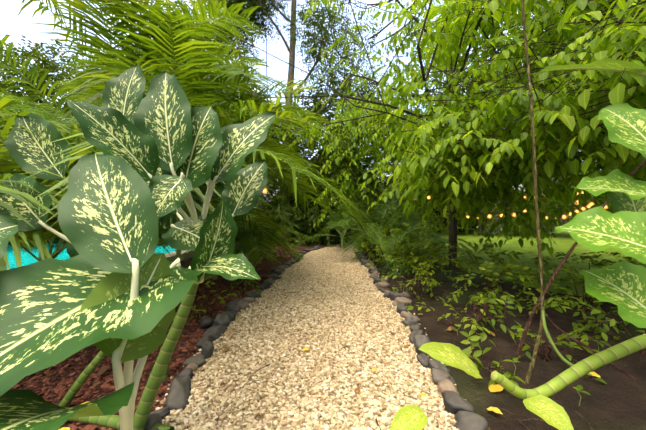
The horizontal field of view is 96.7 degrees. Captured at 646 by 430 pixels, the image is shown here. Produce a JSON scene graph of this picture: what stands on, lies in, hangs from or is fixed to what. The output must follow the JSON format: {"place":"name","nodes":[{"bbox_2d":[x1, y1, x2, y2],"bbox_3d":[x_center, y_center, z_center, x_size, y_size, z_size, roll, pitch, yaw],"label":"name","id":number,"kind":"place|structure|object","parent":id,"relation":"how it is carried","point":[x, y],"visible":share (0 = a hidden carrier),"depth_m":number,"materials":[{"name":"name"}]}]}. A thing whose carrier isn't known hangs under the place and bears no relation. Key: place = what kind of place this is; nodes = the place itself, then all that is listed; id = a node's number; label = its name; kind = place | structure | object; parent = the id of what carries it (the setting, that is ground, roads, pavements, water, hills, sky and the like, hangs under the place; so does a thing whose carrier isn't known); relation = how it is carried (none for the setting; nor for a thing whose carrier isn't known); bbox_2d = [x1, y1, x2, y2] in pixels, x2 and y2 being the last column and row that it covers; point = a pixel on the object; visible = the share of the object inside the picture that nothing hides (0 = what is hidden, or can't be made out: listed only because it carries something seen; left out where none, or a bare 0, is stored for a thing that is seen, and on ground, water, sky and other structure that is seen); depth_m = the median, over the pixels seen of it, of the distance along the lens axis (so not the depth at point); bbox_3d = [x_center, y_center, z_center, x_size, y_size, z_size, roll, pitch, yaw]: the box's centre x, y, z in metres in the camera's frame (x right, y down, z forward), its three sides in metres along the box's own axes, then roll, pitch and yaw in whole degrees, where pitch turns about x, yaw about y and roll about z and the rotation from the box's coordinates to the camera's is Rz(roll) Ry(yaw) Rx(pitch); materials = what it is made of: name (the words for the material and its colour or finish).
{"place":"outdoors","nodes":[
{"label":"outdoors","id":0,"kind":"place"},
{"bbox_2d":[12,125,585,236],"bbox_3d":[1.948,-1.785,22.898,82.692,8.663,14.606,0,0,-13],"label":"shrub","id":1,"kind":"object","parent":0,"point":[436,212],"depth_m":15.84,"materials":[{"name":"green plant"}]},
{"bbox_2d":[0,0,612,207],"label":"sky","id":2,"kind":"structure","parent":0,"point":[10,24],"materials":[{"name":"white"}]},
{"bbox_2d":[154,235,465,429],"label":"gravel path","id":3,"kind":"structure","parent":0,"point":[331,254],"depth_m":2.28,"materials":[{"name":"beige gravel"}]},
{"bbox_2d":[58,257,600,429],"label":"fallen leaves","id":4,"kind":"object","parent":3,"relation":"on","point":[496,388],"depth_m":1.82,"materials":[{"name":"yellow plant"}]},
{"bbox_2d":[21,234,645,429],"bbox_3d":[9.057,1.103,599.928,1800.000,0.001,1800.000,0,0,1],"label":"ground","id":5,"kind":"structure","parent":0,"point":[617,401],"depth_m":2.22,"materials":[{"name":"soil"}]},
{"bbox_2d":[6,244,194,269],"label":"swimming pool","id":6,"kind":"structure","parent":5,"relation":"on","point":[27,258],"depth_m":7.14,"materials":[{"name":"liquid"}]},
{"bbox_2d":[9,241,340,429],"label":"mulch bed","id":7,"kind":"object","parent":5,"relation":"on","point":[267,266],"visible":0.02,"depth_m":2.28,"materials":[{"name":"brown wood"}]},
{"bbox_2d":[0,64,275,429],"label":"dieffenbachia","id":8,"kind":"object","parent":7,"relation":"on","point":[115,288],"visible":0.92,"depth_m":1.09,"materials":[{"name":"green plant"}]},
{"bbox_2d":[0,0,376,270],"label":"palm fronds","id":9,"kind":"object","parent":5,"relation":"on","point":[194,81],"visible":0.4,"depth_m":3.62,"materials":[{"name":"green plant"}]},
{"bbox_2d":[0,35,445,251],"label":"tree","id":10,"kind":"object","parent":5,"relation":"on","point":[46,64],"visible":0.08,"depth_m":10.81,"materials":[{"name":"green plant"}]},
{"bbox_2d":[63,0,397,243],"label":"tall tree","id":11,"kind":"object","parent":5,"relation":"on","point":[322,31],"depth_m":10.61,"materials":[{"name":"green plant"}]},
{"bbox_2d":[144,246,323,429],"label":"edge stones","id":12,"kind":"object","parent":5,"relation":"on","point":[179,393],"visible":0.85,"depth_m":2.36,"materials":[{"name":"grey stone"}]},
{"bbox_2d":[0,0,474,272],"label":"palm stems","id":13,"kind":"object","parent":5,"relation":"on","point":[56,252],"visible":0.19,"depth_m":4.38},
{"bbox_2d":[295,186,481,277],"bbox_3d":[1.543,0.161,8.130,5.490,2.744,6.620,0,0,1],"label":"fern","id":14,"kind":"object","parent":5,"relation":"on","point":[389,212],"visible":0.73,"depth_m":7.20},
{"bbox_2d":[172,213,645,386],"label":"bed shrubs","id":15,"kind":"object","parent":5,"relation":"on","point":[483,336],"depth_m":3.20,"materials":[{"name":"green plant"}]},
{"bbox_2d":[355,244,488,429],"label":"edge stones","id":16,"kind":"object","parent":5,"relation":"on","point":[463,411],"visible":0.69,"depth_m":2.00,"materials":[{"name":"grey stone"}]},
{"bbox_2d":[218,0,645,268],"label":"tree","id":17,"kind":"object","parent":5,"relation":"on","point":[588,135],"depth_m":3.63,"materials":[{"name":"green plant"}]},
{"bbox_2d":[352,110,642,236],"bbox_3d":[10.312,-2.650,14.639,16.649,9.629,11.940,0,0,34],"label":"foliage","id":18,"kind":"object","parent":5,"relation":"on","point":[486,226],"visible":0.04,"depth_m":15.11,"materials":[{"name":"green plant"}]},
{"bbox_2d":[263,189,606,218],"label":"string lights","id":19,"kind":"object","parent":18,"relation":"on","point":[563,215],"visible":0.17,"depth_m":8.92},
{"bbox_2d":[397,266,603,405],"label":"seedlings","id":20,"kind":"object","parent":5,"relation":"on","point":[578,387],"visible":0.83,"depth_m":2.19,"materials":[{"name":"green plant"}]},
{"bbox_2d":[390,58,645,429],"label":"dieffenbachia","id":21,"kind":"object","parent":5,"relation":"on","point":[622,229],"visible":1,"depth_m":1.15,"materials":[{"name":"green plant"}]},
{"bbox_2d":[515,0,645,383],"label":"vine and branches","id":22,"kind":"object","parent":5,"relation":"on","point":[543,314],"visible":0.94,"depth_m":1.33,"materials":[{"name":"plant"}]},
{"bbox_2d":[396,229,644,296],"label":"lawn","id":23,"kind":"structure","parent":0,"point":[564,242],"depth_m":7.79,"materials":[{"name":"green plant"}]},
{"bbox_2d":[478,191,592,233],"bbox_3d":[15.744,-0.347,19.310,13.120,2.900,6.100,0,0,1],"label":"hedge","id":24,"kind":"object","parent":23,"relation":"on","point":[543,200],"visible":0.15,"depth_m":18.75,"materials":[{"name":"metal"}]}
]}

